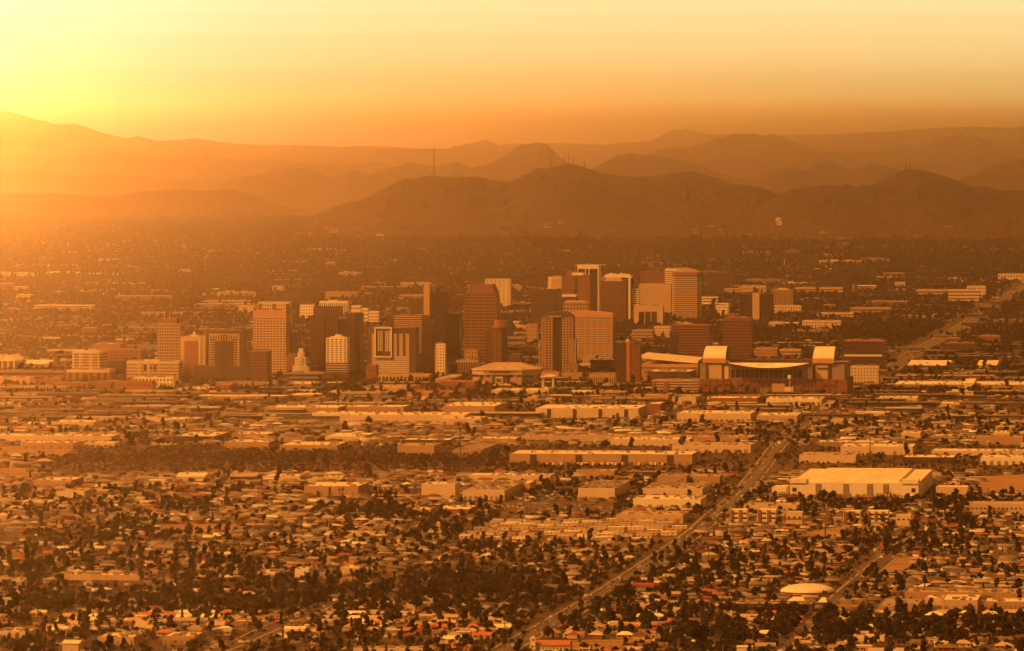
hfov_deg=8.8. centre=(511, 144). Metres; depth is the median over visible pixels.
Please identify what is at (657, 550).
pavement
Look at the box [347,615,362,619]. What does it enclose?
house
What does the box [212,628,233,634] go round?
house
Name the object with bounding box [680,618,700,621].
house
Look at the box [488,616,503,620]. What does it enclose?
house
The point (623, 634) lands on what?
house
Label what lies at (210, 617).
house
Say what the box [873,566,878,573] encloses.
eucalyptus tree
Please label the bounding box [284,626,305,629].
house
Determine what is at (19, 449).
bare field
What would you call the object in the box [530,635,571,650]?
mission church
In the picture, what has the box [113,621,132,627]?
house
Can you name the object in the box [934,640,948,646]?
house
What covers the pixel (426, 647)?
eucalyptus tree
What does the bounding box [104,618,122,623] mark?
house
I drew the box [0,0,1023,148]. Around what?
sky
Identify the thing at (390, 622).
house
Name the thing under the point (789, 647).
eucalyptus tree
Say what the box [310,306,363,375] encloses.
maroon tower
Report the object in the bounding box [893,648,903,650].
house
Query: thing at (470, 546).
eucalyptus tree
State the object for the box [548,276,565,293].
chamfered tower
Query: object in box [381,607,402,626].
ficus tree
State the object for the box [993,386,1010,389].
commercial building
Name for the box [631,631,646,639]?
house
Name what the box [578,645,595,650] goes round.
house
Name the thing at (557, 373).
building
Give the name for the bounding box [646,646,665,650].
house
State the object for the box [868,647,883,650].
house
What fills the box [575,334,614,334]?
window
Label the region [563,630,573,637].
house
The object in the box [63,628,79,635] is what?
house
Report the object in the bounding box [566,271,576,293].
brick tower
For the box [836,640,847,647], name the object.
house
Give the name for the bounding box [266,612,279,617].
house
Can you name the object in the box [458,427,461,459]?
utility pole
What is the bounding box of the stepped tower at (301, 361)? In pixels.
[293,348,309,371]
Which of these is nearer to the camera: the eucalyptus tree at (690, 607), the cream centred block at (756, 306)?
the eucalyptus tree at (690, 607)
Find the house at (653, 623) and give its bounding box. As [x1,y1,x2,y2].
[651,621,669,628]
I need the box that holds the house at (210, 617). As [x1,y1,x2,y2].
[201,614,220,620]
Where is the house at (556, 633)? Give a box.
[545,629,560,636]
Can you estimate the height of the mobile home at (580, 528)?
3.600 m
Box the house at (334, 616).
[324,615,339,619]
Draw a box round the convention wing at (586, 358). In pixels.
[582,354,597,362]
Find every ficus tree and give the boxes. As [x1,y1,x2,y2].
[23,571,36,579]
[29,644,39,650]
[79,552,94,567]
[169,561,181,572]
[210,554,225,563]
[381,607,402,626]
[406,591,423,611]
[610,587,625,597]
[618,583,636,595]
[671,620,697,649]
[684,621,710,641]
[692,503,705,515]
[726,627,747,649]
[851,500,863,509]
[958,513,974,526]
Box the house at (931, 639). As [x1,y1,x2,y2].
[925,636,938,642]
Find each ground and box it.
[0,202,1023,650]
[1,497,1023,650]
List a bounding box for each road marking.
[501,410,822,648]
[507,413,820,647]
[511,434,789,647]
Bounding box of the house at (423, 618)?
[408,616,430,621]
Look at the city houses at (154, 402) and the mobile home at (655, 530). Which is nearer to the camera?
the mobile home at (655, 530)
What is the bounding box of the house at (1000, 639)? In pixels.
[993,636,1012,643]
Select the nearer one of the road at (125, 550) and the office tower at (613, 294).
the road at (125, 550)
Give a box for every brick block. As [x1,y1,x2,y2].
[49,381,92,387]
[92,342,126,348]
[95,348,146,358]
[95,380,155,389]
[286,353,296,374]
[366,364,378,381]
[434,346,435,372]
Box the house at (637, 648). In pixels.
[624,646,642,650]
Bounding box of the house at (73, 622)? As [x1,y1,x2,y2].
[65,620,80,624]
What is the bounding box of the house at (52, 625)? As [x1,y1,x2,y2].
[46,624,62,630]
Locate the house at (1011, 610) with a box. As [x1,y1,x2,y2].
[1004,609,1023,616]
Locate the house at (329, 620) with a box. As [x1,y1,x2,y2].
[321,619,338,622]
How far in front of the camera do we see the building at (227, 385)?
10175.88 m
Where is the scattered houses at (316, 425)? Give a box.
[0,417,1023,482]
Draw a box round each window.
[0,373,65,374]
[68,372,71,380]
[109,365,125,366]
[127,364,182,364]
[127,370,182,371]
[127,373,182,374]
[157,355,179,359]
[249,355,270,356]
[253,343,285,372]
[287,374,325,376]
[287,378,325,380]
[326,365,348,366]
[326,367,348,368]
[372,331,408,360]
[464,303,499,304]
[464,307,499,308]
[464,310,499,311]
[464,313,499,314]
[464,316,499,317]
[464,320,493,321]
[464,323,493,324]
[464,333,484,334]
[464,336,484,337]
[464,346,484,347]
[465,297,498,298]
[465,300,499,301]
[466,294,498,295]
[508,339,526,341]
[508,347,537,349]
[508,352,537,354]
[532,291,532,323]
[562,297,577,298]
[563,318,571,345]
[569,287,588,301]
[575,318,612,318]
[575,323,614,323]
[575,325,613,325]
[575,327,613,327]
[575,328,614,329]
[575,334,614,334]
[575,336,613,336]
[575,337,614,338]
[577,343,614,343]
[577,345,613,345]
[577,347,613,347]
[577,348,614,349]
[631,360,638,380]
[655,381,697,382]
[655,384,697,384]
[656,387,697,387]
[671,325,711,327]
[671,328,711,329]
[671,331,711,332]
[678,334,711,335]
[678,336,712,338]
[678,339,712,340]
[678,342,712,343]
[678,345,712,346]
[678,348,704,349]
[678,353,703,354]
[730,352,750,358]
[731,369,734,377]
[736,369,739,377]
[745,369,748,377]
[750,370,753,377]
[755,370,758,377]
[760,370,763,377]
[764,370,767,377]
[769,370,772,377]
[774,370,777,377]
[779,351,801,352]
[779,370,782,377]
[793,370,796,377]
[795,289,843,289]
[798,370,801,377]
[843,342,886,343]
[843,346,886,348]
[843,351,886,352]
[843,355,886,357]
[850,309,891,310]
[850,360,886,361]
[916,291,947,292]
[943,345,974,345]
[948,291,979,292]
[948,295,979,295]
[948,298,979,298]
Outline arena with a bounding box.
[471,362,542,386]
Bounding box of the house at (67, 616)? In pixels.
[63,613,77,619]
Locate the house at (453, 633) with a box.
[446,632,461,634]
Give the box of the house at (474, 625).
[465,624,484,627]
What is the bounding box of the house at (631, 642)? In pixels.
[628,641,648,645]
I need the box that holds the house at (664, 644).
[649,642,668,648]
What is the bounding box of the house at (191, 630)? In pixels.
[187,629,201,631]
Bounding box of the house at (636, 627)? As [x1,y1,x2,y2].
[617,624,637,630]
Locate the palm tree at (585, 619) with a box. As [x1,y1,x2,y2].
[582,618,588,638]
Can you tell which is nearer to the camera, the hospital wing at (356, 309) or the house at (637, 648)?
the house at (637, 648)
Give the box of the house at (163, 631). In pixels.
[155,629,171,635]
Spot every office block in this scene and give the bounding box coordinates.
[258,301,292,323]
[300,304,314,318]
[319,300,350,312]
[563,300,589,311]
[640,271,664,283]
[706,272,731,292]
[771,288,792,304]
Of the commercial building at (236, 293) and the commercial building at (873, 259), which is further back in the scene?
the commercial building at (873, 259)
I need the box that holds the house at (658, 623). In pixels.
[656,622,667,627]
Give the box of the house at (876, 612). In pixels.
[872,610,883,616]
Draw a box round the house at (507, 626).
[488,624,511,629]
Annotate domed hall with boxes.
[780,583,834,594]
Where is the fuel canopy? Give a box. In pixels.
[631,583,654,584]
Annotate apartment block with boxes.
[730,508,748,522]
[757,508,777,524]
[786,511,803,524]
[843,510,860,524]
[867,510,889,524]
[896,514,911,525]
[970,501,1023,511]
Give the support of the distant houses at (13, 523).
on the ground at (310, 208)
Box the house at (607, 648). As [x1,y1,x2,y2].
[598,646,611,650]
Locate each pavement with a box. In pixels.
[205,593,338,650]
[226,594,353,650]
[487,409,819,650]
[515,404,839,650]
[828,533,908,598]
[852,549,905,595]
[865,289,1023,389]
[887,285,1020,365]
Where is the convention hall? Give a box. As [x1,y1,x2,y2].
[590,358,615,371]
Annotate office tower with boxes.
[157,311,183,359]
[181,332,206,380]
[253,309,288,376]
[390,314,433,372]
[446,312,461,363]
[531,288,561,328]
[567,273,590,310]
[601,277,626,322]
[604,273,633,318]
[639,283,671,315]
[723,316,752,358]
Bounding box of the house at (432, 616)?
[419,614,437,620]
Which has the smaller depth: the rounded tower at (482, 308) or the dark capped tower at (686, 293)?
the rounded tower at (482, 308)
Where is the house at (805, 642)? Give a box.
[792,639,811,646]
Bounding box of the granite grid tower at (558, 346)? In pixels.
[536,311,578,371]
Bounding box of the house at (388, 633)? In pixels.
[383,629,397,636]
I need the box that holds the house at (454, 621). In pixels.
[436,619,456,623]
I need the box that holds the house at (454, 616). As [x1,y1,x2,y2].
[443,614,458,620]
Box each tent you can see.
[788,597,804,600]
[818,597,827,602]
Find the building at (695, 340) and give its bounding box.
[670,324,712,359]
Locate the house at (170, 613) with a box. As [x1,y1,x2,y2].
[163,612,176,616]
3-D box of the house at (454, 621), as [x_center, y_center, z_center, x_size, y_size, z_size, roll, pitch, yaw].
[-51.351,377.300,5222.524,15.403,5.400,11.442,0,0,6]
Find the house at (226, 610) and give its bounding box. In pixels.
[220,609,235,615]
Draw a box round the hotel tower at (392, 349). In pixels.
[367,326,418,373]
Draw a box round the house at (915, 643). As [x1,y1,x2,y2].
[909,641,920,648]
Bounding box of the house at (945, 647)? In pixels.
[937,644,957,650]
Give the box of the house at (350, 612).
[348,611,365,613]
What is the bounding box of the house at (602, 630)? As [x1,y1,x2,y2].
[591,629,610,635]
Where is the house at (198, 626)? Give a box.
[188,625,203,631]
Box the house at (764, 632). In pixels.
[759,630,768,636]
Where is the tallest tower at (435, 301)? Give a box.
[424,284,446,346]
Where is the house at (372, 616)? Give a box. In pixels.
[368,615,383,618]
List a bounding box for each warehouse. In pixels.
[0,433,119,441]
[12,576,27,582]
[13,425,73,429]
[22,440,81,448]
[51,419,102,425]
[84,440,119,447]
[138,416,203,420]
[173,431,231,442]
[224,439,277,448]
[231,431,277,436]
[264,404,347,412]
[278,434,313,442]
[280,441,347,450]
[304,482,369,496]
[312,410,354,415]
[322,474,346,479]
[325,432,375,440]
[340,404,410,411]
[340,411,472,422]
[397,442,441,454]
[402,437,454,444]
[421,481,459,498]
[426,433,453,436]
[439,415,487,424]
[443,401,507,411]
[452,442,499,453]
[462,480,526,500]
[468,472,554,481]
[474,435,521,443]
[509,450,698,464]
[520,433,682,441]
[535,404,646,417]
[578,468,617,478]
[578,480,629,498]
[611,436,693,445]
[616,510,689,522]
[621,469,667,475]
[633,495,705,508]
[643,482,710,495]
[647,401,664,413]
[658,473,689,482]
[672,394,701,403]
[672,441,755,452]
[677,410,755,421]
[680,434,755,441]
[680,473,722,483]
[696,451,700,462]
[709,395,761,403]
[744,502,800,509]
[757,412,801,422]
[766,396,824,404]
[772,485,788,493]
[790,468,932,497]
[799,451,859,462]
[817,439,890,446]
[840,443,915,454]
[893,380,1023,390]
[903,454,956,462]
[905,587,1023,599]
[925,593,944,604]
[931,448,1023,455]
[936,401,964,406]
[936,485,968,495]
[942,594,980,609]
[965,379,976,388]
[981,455,1023,464]
[984,597,1023,610]
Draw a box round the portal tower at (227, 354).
[194,329,250,380]
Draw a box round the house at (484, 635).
[471,632,492,638]
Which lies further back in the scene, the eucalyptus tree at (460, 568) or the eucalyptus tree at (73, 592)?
the eucalyptus tree at (460, 568)
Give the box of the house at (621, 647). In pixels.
[620,645,641,649]
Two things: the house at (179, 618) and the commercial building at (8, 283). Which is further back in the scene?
the commercial building at (8, 283)
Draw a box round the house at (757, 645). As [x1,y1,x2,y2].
[755,642,775,650]
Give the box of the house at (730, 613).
[723,611,736,616]
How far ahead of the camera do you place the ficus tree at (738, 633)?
4961.23 m
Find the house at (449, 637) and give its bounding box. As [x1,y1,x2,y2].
[443,635,461,641]
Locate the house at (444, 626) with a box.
[441,624,458,630]
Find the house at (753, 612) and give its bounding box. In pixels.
[741,610,757,613]
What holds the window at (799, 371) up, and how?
in the ballpark
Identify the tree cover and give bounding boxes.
[0,213,1023,486]
[0,477,1023,650]
[291,215,1023,240]
[560,549,568,554]
[617,551,624,564]
[648,538,654,551]
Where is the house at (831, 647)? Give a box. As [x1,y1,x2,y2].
[827,644,838,650]
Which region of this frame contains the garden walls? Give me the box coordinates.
[0,482,1023,650]
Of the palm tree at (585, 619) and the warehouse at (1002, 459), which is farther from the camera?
the warehouse at (1002, 459)
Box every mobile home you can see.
[459,535,474,538]
[474,527,489,529]
[484,523,496,525]
[490,521,501,524]
[493,527,508,530]
[493,537,507,539]
[500,524,514,527]
[500,532,515,535]
[512,527,527,530]
[525,520,540,522]
[532,527,546,530]
[538,524,552,527]
[544,520,559,522]
[544,531,559,534]
[551,527,566,530]
[557,523,572,525]
[557,536,572,538]
[558,534,573,535]
[564,519,578,522]
[564,531,579,534]
[570,527,585,530]
[576,523,591,526]
[582,519,597,520]
[590,526,604,529]
[591,537,606,540]
[595,523,610,524]
[597,533,612,535]
[601,521,615,524]
[603,530,618,532]
[608,529,623,532]
[609,526,624,527]
[617,533,632,536]
[620,520,635,522]
[620,522,634,525]
[628,526,643,528]
[628,529,643,532]
[636,533,651,534]
[636,535,651,538]
[639,522,653,525]
[641,532,657,535]
[647,526,662,527]
[647,529,662,532]
[652,525,667,528]
[658,522,672,525]
[661,532,676,535]
[666,528,681,531]
[672,525,686,528]
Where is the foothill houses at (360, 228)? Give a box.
[295,221,1009,241]
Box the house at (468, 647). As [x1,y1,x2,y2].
[451,644,471,650]
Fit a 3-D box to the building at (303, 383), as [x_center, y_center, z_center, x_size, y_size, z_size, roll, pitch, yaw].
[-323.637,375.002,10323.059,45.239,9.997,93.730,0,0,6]
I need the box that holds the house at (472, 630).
[458,628,476,631]
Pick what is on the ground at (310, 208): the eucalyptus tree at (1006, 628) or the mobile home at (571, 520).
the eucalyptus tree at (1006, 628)
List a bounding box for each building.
[0,282,15,285]
[0,369,65,380]
[0,375,34,383]
[0,392,36,395]
[0,396,54,401]
[0,626,38,638]
[1,272,37,278]
[14,286,28,292]
[16,294,33,299]
[16,350,71,353]
[22,499,55,504]
[34,304,95,310]
[34,476,83,487]
[40,377,64,383]
[47,349,88,350]
[54,571,144,580]
[56,488,93,498]
[61,636,85,650]
[66,368,115,380]
[82,327,99,333]
[98,631,143,645]
[108,359,127,372]
[115,295,172,300]
[118,326,156,330]
[119,389,154,393]
[126,359,182,379]
[127,345,156,348]
[132,390,177,394]
[134,375,175,389]
[141,312,182,317]
[163,631,203,644]
[176,471,211,480]
[177,386,216,391]
[194,328,227,331]
[197,302,248,306]
[198,395,287,398]
[209,390,230,391]
[210,397,229,401]
[217,381,278,386]
[217,383,237,389]
[218,291,255,297]
[229,471,262,479]
[236,401,253,403]
[258,568,284,574]
[263,473,305,480]
[272,285,283,291]
[285,381,322,385]
[288,389,317,392]
[290,393,322,398]
[295,566,313,577]
[323,381,346,386]
[326,261,335,266]
[339,271,361,276]
[340,391,384,397]
[340,564,366,573]
[348,529,376,534]
[353,645,436,650]
[361,286,412,289]
[363,384,418,391]
[378,372,431,380]
[405,601,433,611]
[407,389,463,396]
[411,507,435,512]
[426,502,443,508]
[435,374,465,382]
[436,504,477,516]
[441,380,477,386]
[447,363,457,374]
[456,359,479,373]
[465,349,478,359]
[491,387,537,393]
[493,382,510,386]
[500,310,530,314]
[508,336,527,344]
[508,353,521,361]
[512,302,530,307]
[514,286,524,290]
[516,325,525,329]
[522,480,536,491]
[523,397,560,402]
[526,323,538,341]
[531,394,601,396]
[538,387,552,394]
[541,370,560,376]
[561,371,583,379]
[562,294,577,310]
[571,390,619,392]
[579,363,589,367]
[585,389,627,395]
[589,372,616,385]
[591,397,653,401]
[602,383,619,386]
[629,393,671,399]
[634,304,663,324]
[640,602,650,607]
[647,368,695,379]
[670,324,712,359]
[701,302,729,308]
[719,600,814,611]
[724,288,740,292]
[728,313,738,316]
[736,640,753,650]
[743,251,769,255]
[746,278,779,282]
[785,250,799,253]
[789,329,814,334]
[815,328,828,335]
[819,260,860,265]
[823,304,834,309]
[831,417,866,424]
[832,598,864,607]
[852,285,876,289]
[853,632,884,641]
[854,411,889,415]
[861,257,888,261]
[868,300,907,305]
[878,395,918,400]
[878,598,922,611]
[884,272,904,275]
[894,374,995,379]
[895,282,904,285]
[901,430,921,437]
[908,359,954,364]
[931,434,953,438]
[946,389,973,394]
[976,435,1023,444]
[977,359,1000,367]
[980,390,1020,390]
[993,318,1021,324]
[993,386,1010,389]
[993,430,1011,435]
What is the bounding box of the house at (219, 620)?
[213,618,226,623]
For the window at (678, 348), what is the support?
in the building at (695, 340)
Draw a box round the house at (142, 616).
[134,614,147,619]
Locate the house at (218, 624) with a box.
[206,622,225,627]
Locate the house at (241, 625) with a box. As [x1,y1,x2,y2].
[231,622,248,629]
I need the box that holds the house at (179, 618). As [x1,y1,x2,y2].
[172,617,185,624]
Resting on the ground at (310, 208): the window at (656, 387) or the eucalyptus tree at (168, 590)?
the eucalyptus tree at (168, 590)
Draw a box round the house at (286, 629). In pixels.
[285,628,304,633]
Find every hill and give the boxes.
[0,110,512,167]
[0,151,392,179]
[0,161,471,201]
[0,189,301,217]
[302,163,777,239]
[461,142,567,181]
[500,126,1023,168]
[592,153,755,185]
[645,133,869,180]
[750,168,1023,242]
[751,160,900,193]
[832,134,1023,179]
[956,158,1023,189]
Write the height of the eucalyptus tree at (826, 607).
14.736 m
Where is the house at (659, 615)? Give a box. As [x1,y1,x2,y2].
[654,613,663,618]
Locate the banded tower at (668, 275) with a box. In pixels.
[665,268,680,283]
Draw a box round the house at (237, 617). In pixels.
[227,615,242,620]
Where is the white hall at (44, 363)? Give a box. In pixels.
[23,360,59,369]
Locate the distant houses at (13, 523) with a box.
[0,477,1023,650]
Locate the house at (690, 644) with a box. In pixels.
[678,642,695,648]
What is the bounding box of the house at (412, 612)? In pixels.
[400,611,414,617]
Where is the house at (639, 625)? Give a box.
[630,622,645,628]
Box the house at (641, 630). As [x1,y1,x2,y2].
[638,629,653,631]
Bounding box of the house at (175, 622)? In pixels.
[166,620,183,625]
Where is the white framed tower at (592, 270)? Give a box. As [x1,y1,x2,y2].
[577,260,600,310]
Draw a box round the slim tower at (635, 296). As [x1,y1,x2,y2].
[632,288,639,319]
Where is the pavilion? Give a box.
[541,374,556,386]
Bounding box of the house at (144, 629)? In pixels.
[140,627,148,633]
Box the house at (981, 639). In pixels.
[968,636,988,643]
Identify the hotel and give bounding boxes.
[485,320,508,363]
[571,311,614,360]
[843,339,886,369]
[851,365,878,382]
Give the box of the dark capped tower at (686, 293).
[672,268,701,321]
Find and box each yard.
[499,502,613,515]
[500,521,686,541]
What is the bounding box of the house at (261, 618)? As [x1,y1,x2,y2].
[256,615,268,621]
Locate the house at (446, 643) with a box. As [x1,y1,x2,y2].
[439,640,458,647]
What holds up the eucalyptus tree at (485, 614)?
on the ground at (310, 208)
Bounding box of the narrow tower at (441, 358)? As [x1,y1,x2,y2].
[436,342,446,375]
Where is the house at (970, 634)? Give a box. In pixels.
[968,633,987,635]
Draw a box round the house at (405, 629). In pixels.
[401,627,422,634]
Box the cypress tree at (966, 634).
[965,629,968,639]
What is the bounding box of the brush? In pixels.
[0,397,1023,650]
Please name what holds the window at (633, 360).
in the strip tower at (628, 358)
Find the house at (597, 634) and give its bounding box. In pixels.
[589,630,603,638]
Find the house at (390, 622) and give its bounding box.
[388,619,404,625]
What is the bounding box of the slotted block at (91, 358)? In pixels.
[72,349,107,367]
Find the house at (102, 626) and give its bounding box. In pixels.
[89,625,108,630]
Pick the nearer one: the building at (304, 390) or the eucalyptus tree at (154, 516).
the eucalyptus tree at (154, 516)
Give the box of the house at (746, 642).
[742,639,759,644]
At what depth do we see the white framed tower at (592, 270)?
14515.95 m
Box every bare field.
[0,446,71,455]
[0,468,27,476]
[160,524,238,532]
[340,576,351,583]
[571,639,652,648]
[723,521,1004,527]
[802,527,845,538]
[885,556,912,572]
[977,474,1023,492]
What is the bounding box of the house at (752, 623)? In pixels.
[747,622,758,628]
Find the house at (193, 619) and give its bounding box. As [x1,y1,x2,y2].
[185,617,208,624]
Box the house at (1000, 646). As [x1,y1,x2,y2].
[994,642,1013,649]
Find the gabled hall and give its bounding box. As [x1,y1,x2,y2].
[0,354,24,368]
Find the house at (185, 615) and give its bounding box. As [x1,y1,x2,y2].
[176,614,191,616]
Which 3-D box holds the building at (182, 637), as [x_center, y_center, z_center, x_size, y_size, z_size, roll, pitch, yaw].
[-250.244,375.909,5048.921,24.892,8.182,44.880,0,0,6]
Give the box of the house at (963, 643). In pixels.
[957,640,971,646]
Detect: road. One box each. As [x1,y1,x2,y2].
[53,427,170,476]
[95,539,153,561]
[208,593,348,650]
[340,500,494,564]
[491,403,839,650]
[505,532,563,559]
[830,533,921,598]
[853,285,1023,390]
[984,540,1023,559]
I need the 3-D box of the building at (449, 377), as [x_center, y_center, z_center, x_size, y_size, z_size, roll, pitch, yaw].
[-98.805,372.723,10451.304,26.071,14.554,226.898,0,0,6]
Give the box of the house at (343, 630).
[339,627,348,634]
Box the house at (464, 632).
[455,630,470,636]
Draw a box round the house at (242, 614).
[232,612,250,618]
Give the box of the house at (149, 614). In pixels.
[138,612,157,618]
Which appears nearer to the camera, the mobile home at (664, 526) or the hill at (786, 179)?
the mobile home at (664, 526)
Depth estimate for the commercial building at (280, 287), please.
17014.04 m
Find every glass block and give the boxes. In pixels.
[289,330,300,353]
[411,297,423,314]
[500,312,512,336]
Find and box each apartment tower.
[326,334,349,380]
[485,278,511,305]
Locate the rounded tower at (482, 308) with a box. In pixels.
[464,284,500,360]
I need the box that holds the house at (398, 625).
[395,623,414,628]
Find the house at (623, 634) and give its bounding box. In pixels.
[616,631,632,638]
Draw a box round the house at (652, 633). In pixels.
[643,630,655,635]
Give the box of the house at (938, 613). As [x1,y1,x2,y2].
[925,612,943,615]
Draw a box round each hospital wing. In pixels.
[351,305,362,312]
[361,308,369,321]
[369,311,380,321]
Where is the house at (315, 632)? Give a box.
[308,628,324,635]
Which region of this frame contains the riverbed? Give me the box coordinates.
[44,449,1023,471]
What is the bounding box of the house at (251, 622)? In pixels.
[237,619,253,625]
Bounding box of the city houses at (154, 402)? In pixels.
[0,224,1023,423]
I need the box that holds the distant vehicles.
[1,395,1021,650]
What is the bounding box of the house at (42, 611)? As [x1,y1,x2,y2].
[29,609,47,616]
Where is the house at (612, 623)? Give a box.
[609,621,628,625]
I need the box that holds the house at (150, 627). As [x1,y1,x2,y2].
[134,625,153,630]
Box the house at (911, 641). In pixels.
[905,639,927,646]
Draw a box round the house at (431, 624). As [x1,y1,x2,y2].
[418,623,438,629]
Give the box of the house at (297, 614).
[287,612,300,616]
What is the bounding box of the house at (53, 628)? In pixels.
[52,626,68,632]
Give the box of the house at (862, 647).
[855,644,872,650]
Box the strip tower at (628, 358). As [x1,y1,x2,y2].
[616,339,642,382]
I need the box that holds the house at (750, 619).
[745,617,755,621]
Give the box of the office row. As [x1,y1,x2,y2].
[651,378,699,393]
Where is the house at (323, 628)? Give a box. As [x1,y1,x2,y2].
[309,626,329,633]
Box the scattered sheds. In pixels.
[0,394,1023,519]
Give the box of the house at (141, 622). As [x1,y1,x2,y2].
[135,621,158,628]
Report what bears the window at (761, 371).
in the ballpark
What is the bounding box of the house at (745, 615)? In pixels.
[740,614,757,616]
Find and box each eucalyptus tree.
[8,562,15,576]
[8,587,15,596]
[11,594,19,608]
[13,640,23,650]
[21,641,26,650]
[24,559,32,572]
[24,631,31,643]
[26,576,34,585]
[30,546,36,556]
[37,510,43,523]
[59,548,69,564]
[61,579,70,592]
[71,589,75,598]
[77,609,81,621]
[79,591,89,607]
[80,610,88,623]
[97,584,105,601]
[98,613,104,620]
[102,634,114,650]
[110,594,119,607]
[115,512,120,525]
[117,557,123,567]
[120,603,126,614]
[135,541,141,552]
[135,591,142,600]
[151,513,157,526]
[155,593,160,604]
[160,585,165,593]
[166,585,172,595]
[167,614,173,627]
[173,548,178,557]
[181,602,186,609]
[186,639,196,650]
[202,544,207,554]
[203,601,208,610]
[204,552,210,559]
[204,605,212,617]
[205,586,212,594]
[206,619,214,634]
[218,584,223,596]
[218,638,226,650]
[229,547,237,558]
[248,603,256,617]
[249,640,256,650]
[254,638,260,650]
[261,595,268,602]
[265,558,272,568]
[276,588,285,602]
[280,639,285,650]
[289,578,298,588]
[291,589,299,604]
[304,572,310,582]
[310,569,318,582]
[315,616,323,627]
[327,576,336,594]
[328,573,336,584]
[333,619,340,633]
[334,625,342,637]
[335,637,342,650]
[337,593,344,602]
[340,609,348,621]
[346,517,354,530]
[352,584,358,593]
[358,590,367,605]
[358,625,365,635]
[362,643,369,650]
[363,613,370,626]
[366,586,372,596]
[376,627,384,641]
[378,583,384,590]
[379,597,387,610]
[387,496,393,506]
[394,596,402,610]
[407,618,415,626]
[414,527,421,537]
[422,621,431,639]
[423,522,429,532]
[423,644,429,650]
[431,584,439,596]
[441,526,446,535]
[456,564,464,573]
[460,607,468,619]
[466,541,473,551]
[466,600,475,616]
[483,611,488,621]
[487,583,493,595]
[500,630,507,648]
[502,564,508,574]
[504,608,512,617]
[508,602,514,613]
[513,638,522,650]
[517,568,525,574]
[525,535,531,549]
[525,579,533,593]
[529,587,538,606]
[540,590,548,611]
[543,586,552,599]
[558,612,565,625]
[560,572,568,583]
[566,615,574,625]
[571,611,576,621]
[577,597,583,613]
[595,599,600,615]
[600,547,608,557]
[603,558,608,571]
[605,603,614,620]
[616,605,622,613]
[617,620,624,631]
[631,602,639,620]
[648,593,655,610]
[650,565,655,576]
[663,584,671,600]
[663,627,669,634]
[674,545,681,561]
[678,607,688,619]
[679,586,686,595]
[686,604,693,617]
[689,599,698,617]
[693,557,699,565]
[693,580,699,592]
[703,611,712,623]
[708,603,715,618]
[722,613,728,622]
[724,599,732,610]
[728,545,736,556]
[729,621,734,627]
[734,560,740,571]
[745,628,751,638]
[751,627,758,639]
[771,624,776,631]
[773,614,780,622]
[775,605,783,613]
[779,612,784,620]
[785,644,792,650]
[786,616,793,627]
[793,565,799,573]
[794,638,802,648]
[795,644,802,650]
[799,495,808,507]
[812,609,821,623]
[815,631,823,646]
[822,602,830,613]
[837,644,844,650]
[845,636,853,647]
[863,608,871,620]
[872,630,880,645]
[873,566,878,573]
[873,615,880,627]
[881,526,892,545]
[881,618,888,626]
[882,584,888,597]
[883,538,888,550]
[886,638,893,650]
[888,519,894,534]
[894,596,903,613]
[896,575,905,590]
[901,602,907,610]
[901,620,909,632]
[902,612,910,621]
[903,442,909,453]
[910,623,918,638]
[920,639,927,649]
[925,618,931,628]
[928,597,933,607]
[929,536,935,545]
[946,615,954,626]
[951,492,957,503]
[964,538,971,548]
[968,608,974,617]
[976,612,986,622]
[978,618,984,628]
[1001,617,1007,630]
[1002,621,1011,635]
[1004,565,1010,577]
[1011,563,1019,574]
[1012,638,1017,648]
[1014,538,1021,554]
[1016,608,1022,616]
[1017,637,1023,650]
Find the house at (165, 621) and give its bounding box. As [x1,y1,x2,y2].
[147,619,167,625]
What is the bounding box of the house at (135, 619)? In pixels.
[124,617,144,620]
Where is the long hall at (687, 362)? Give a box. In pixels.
[642,352,702,379]
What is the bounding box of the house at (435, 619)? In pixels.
[432,616,448,622]
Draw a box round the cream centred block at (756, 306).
[739,293,773,321]
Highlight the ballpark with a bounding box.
[699,345,852,393]
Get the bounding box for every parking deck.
[0,385,68,391]
[287,371,326,382]
[508,345,537,356]
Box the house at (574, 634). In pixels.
[567,630,584,638]
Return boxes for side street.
[0,486,935,650]
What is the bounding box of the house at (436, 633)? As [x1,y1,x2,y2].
[432,630,451,636]

